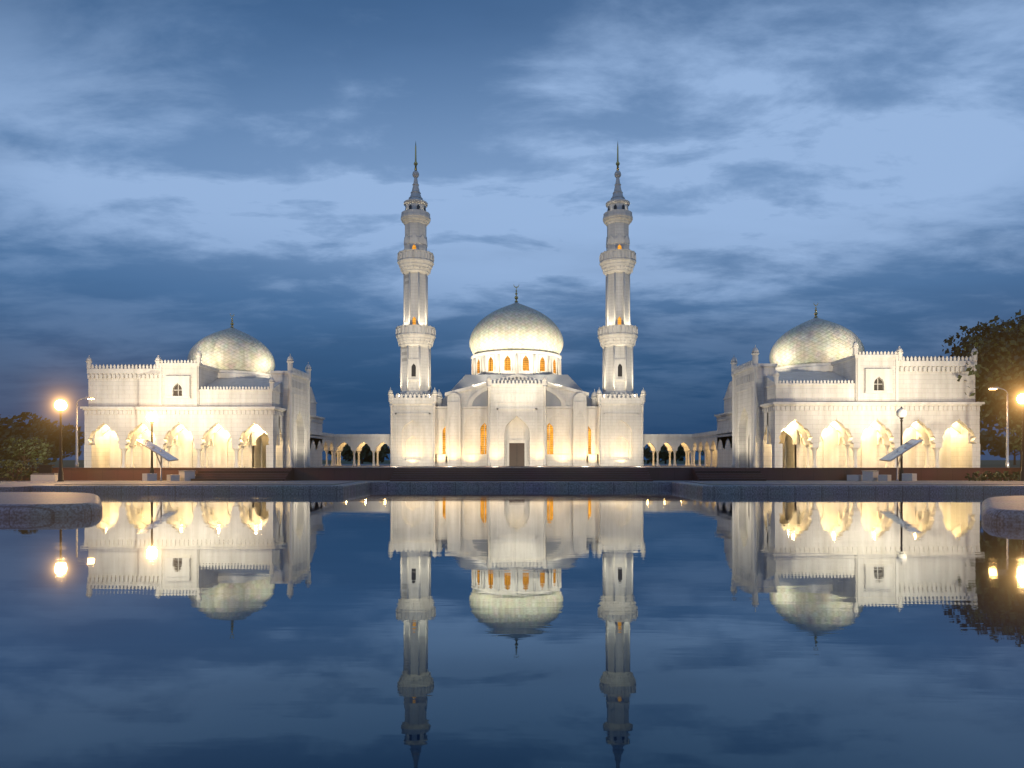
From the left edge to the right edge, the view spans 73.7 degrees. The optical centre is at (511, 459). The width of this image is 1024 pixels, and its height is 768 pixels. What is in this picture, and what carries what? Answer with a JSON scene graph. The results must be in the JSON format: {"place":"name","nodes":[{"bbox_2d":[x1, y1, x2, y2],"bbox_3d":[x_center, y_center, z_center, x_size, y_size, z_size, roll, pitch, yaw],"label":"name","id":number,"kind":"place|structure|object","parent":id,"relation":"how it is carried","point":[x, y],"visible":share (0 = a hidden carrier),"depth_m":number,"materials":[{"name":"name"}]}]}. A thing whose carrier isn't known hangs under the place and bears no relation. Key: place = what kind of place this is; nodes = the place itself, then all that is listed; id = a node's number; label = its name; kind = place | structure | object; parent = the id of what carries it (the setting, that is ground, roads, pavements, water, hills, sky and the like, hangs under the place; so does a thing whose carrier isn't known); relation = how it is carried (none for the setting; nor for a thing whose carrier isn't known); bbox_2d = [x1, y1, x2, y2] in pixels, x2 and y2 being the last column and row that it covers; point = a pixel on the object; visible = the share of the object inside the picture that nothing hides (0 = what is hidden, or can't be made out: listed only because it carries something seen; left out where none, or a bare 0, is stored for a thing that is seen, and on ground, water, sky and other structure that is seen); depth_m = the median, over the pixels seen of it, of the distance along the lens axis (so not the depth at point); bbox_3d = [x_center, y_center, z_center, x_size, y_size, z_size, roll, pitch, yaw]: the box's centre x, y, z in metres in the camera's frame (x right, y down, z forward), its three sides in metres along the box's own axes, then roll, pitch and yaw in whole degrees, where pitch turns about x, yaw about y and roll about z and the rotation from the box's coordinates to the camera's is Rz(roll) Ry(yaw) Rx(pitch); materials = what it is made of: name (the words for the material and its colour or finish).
{"place":"outdoors","nodes":[
{"label":"outdoors","id":0,"kind":"place"},
{"bbox_2d":[31,465,57,481],"bbox_3d":[-34.500,0.975,50.500,1.800,1.250,0.600,0,0,0],"label":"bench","id":1,"kind":"object","parent":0,"point":[45,474],"visible":0.93,"depth_m":50.25,"materials":[{"name":"stone"}]},
{"bbox_2d":[0,460,1019,467],"bbox_3d":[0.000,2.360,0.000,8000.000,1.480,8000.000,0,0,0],"label":"ground","id":2,"kind":"structure","parent":0,"point":[983,463],"depth_m":303.19,"materials":[{"name":"green plant"}]},
{"bbox_2d":[0,437,53,467],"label":"tree","id":3,"kind":"object","parent":2,"relation":"on","point":[18,448],"visible":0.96,"depth_m":69.53,"materials":[{"name":"green plant"}]},
{"bbox_2d":[0,412,58,467],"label":"tree","id":4,"kind":"object","parent":2,"relation":"on","point":[37,423],"visible":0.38,"depth_m":95.85,"materials":[{"name":"green plant"}]},
{"bbox_2d":[7,433,58,467],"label":"tree","id":5,"kind":"object","parent":2,"relation":"on","point":[53,448],"visible":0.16,"depth_m":79.41,"materials":[{"name":"green plant"}]},
{"bbox_2d":[22,426,75,463],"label":"tree","id":6,"kind":"object","parent":2,"relation":"on","point":[51,435],"visible":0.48,"depth_m":91.98,"materials":[{"name":"green plant"}]},
{"bbox_2d":[52,422,84,467],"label":"tree","id":7,"kind":"object","parent":2,"relation":"on","point":[65,428],"visible":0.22,"depth_m":112.89,"materials":[{"name":"green plant"}]},
{"bbox_2d":[324,446,355,460],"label":"tree","id":8,"kind":"object","parent":2,"relation":"on","point":[329,452],"visible":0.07,"depth_m":206.77,"materials":[{"name":"green plant"}]},
{"bbox_2d":[341,444,389,463],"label":"tree","id":9,"kind":"object","parent":2,"relation":"on","point":[366,453],"visible":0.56,"depth_m":171.45,"materials":[{"name":"green plant"}]},
{"bbox_2d":[0,464,1021,481],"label":"courtyard platform","id":10,"kind":"structure","parent":2,"relation":"on","point":[389,473],"depth_m":52.94,"materials":[{"name":"stone"}]},
{"bbox_2d":[0,459,48,480],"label":"shrub","id":11,"kind":"object","parent":10,"relation":"on","point":[28,473],"visible":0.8,"depth_m":51.52,"materials":[{"name":"green plant"}]},
{"bbox_2d":[55,398,66,481],"bbox_3d":[-31.400,-1.360,47.500,0.720,5.920,0.702,0,0,0],"label":"lamp","id":12,"kind":"object","parent":10,"relation":"on","point":[60,405],"visible":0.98,"depth_m":47.43,"materials":[{"name":"metal"}]},
{"bbox_2d":[75,397,94,467],"bbox_3d":[-40.055,-2.510,64.000,1.810,6.820,0.320,0,0,0],"label":"street light","id":13,"kind":"object","parent":10,"relation":"on","point":[76,461],"visible":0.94,"depth_m":63.93,"materials":[{"name":"metal"}]},
{"bbox_2d":[147,411,156,472],"bbox_3d":[-26.900,-1.060,51.000,0.720,5.320,0.702,0,0,0],"label":"lamp","id":14,"kind":"object","parent":10,"relation":"on","point":[151,416],"visible":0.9,"depth_m":50.92,"materials":[{"name":"metal"}]},
{"bbox_2d":[136,439,195,480],"bbox_3d":[-25.328,0.035,50.812,2.721,3.129,5.102,0,0,19],"label":"solar panel","id":15,"kind":"object","parent":10,"relation":"on","point":[186,475],"visible":0.89,"depth_m":49.77,"materials":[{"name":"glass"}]},
{"bbox_2d":[80,351,324,467],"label":"pavilion","id":16,"kind":"structure","parent":10,"relation":"on","point":[209,417],"depth_m":73.70,"materials":[{"name":"white stone"}]},
{"bbox_2d":[187,315,274,374],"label":"dome","id":17,"kind":"structure","parent":16,"relation":"on","point":[231,348],"depth_m":79.66,"materials":[{"name":"tile"}]},
{"bbox_2d":[388,143,645,465],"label":"mosque","id":18,"kind":"structure","parent":10,"relation":"on","point":[516,408],"depth_m":98.20,"materials":[{"name":"white stone"}]},
{"bbox_2d":[469,286,562,354],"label":"dome","id":19,"kind":"structure","parent":18,"relation":"on","point":[516,325],"depth_m":104.34,"materials":[{"name":"white tile"}]},
{"bbox_2d":[310,428,731,466],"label":"court arcades","id":20,"kind":"object","parent":10,"relation":"on","point":[334,444],"visible":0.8,"depth_m":98.44,"materials":[{"name":"white stone"}]},
{"bbox_2d":[714,340,984,467],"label":"pavilion","id":21,"kind":"structure","parent":10,"relation":"on","point":[840,413],"depth_m":67.90,"materials":[{"name":"white stone"}]},
{"bbox_2d":[769,304,864,367],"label":"dome","id":22,"kind":"structure","parent":21,"relation":"on","point":[816,340],"depth_m":73.86,"materials":[{"name":"tile"}]},
{"bbox_2d":[847,439,923,480],"bbox_3d":[27.728,0.035,50.612,2.721,3.129,5.102,0,0,-19],"label":"solar panel","id":23,"kind":"object","parent":10,"relation":"on","point":[869,475],"visible":0.9,"depth_m":49.83,"materials":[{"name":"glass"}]},
{"bbox_2d":[896,406,906,480],"bbox_3d":[29.100,-1.210,51.000,0.720,5.620,0.702,0,0,0],"label":"lamp","id":24,"kind":"object","parent":10,"relation":"on","point":[901,413],"visible":0.94,"depth_m":50.93,"materials":[{"name":"metal"}]},
{"bbox_2d":[965,471,1020,480],"bbox_3d":[37.434,1.201,48.904,9.267,0.926,2.246,0,0,0],"label":"hedge","id":25,"kind":"object","parent":10,"relation":"on","point":[997,475],"visible":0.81,"depth_m":48.79,"materials":[{"name":"green plant"}]},
{"bbox_2d":[988,387,1009,467],"bbox_3d":[44.255,-2.860,62.000,1.810,7.520,0.320,0,0,0],"label":"street light","id":26,"kind":"object","parent":10,"relation":"on","point":[1007,464],"visible":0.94,"depth_m":61.93,"materials":[{"name":"metal"}]},
{"bbox_2d":[1017,392,1023,480],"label":"street lamp","id":27,"kind":"object","parent":10,"relation":"on","point":[1020,398],"visible":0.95,"depth_m":46.94,"materials":[{"name":"metal"}]},
{"bbox_2d":[0,481,1023,525],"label":"pool curbs","id":28,"kind":"structure","parent":2,"relation":"on","point":[43,499],"depth_m":38.00,"materials":[{"name":"stone"}]},
{"bbox_2d":[643,444,689,463],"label":"tree line","id":29,"kind":"object","parent":2,"relation":"on","point":[664,454],"visible":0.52,"depth_m":203.14,"materials":[{"name":"green plant"}]},
{"bbox_2d":[940,310,1023,424],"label":"tree","id":30,"kind":"object","parent":2,"relation":"on","point":[1000,359],"visible":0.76,"depth_m":68.62,"materials":[{"name":"green plant"}]},
{"bbox_2d":[980,429,1005,454],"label":"tree","id":31,"kind":"object","parent":2,"relation":"on","point":[989,439],"visible":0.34,"depth_m":189.80,"materials":[{"name":"green plant"}]},
{"bbox_2d":[980,407,1021,467],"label":"tree","id":32,"kind":"object","parent":2,"relation":"on","point":[992,423],"visible":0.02,"depth_m":85.27,"materials":[{"name":"green plant"}]},
{"bbox_2d":[988,435,1020,464],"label":"tree","id":33,"kind":"object","parent":2,"relation":"on","point":[1001,452],"visible":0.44,"depth_m":224.50,"materials":[{"name":"green plant"}]},
{"bbox_2d":[996,406,1021,450],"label":"tree","id":34,"kind":"object","parent":2,"relation":"on","point":[1017,440],"visible":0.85,"depth_m":66.87,"materials":[{"name":"green plant"}]},
{"bbox_2d":[0,488,1023,767],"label":"pool water","id":35,"kind":"structure","parent":0,"point":[520,628],"depth_m":7.56,"materials":[{"name":"blue liquid"}]},
{"bbox_2d":[0,0,1023,459],"label":"sky","id":36,"kind":"structure","parent":0,"point":[170,170],"materials":[{"name":"blue"}]}
]}

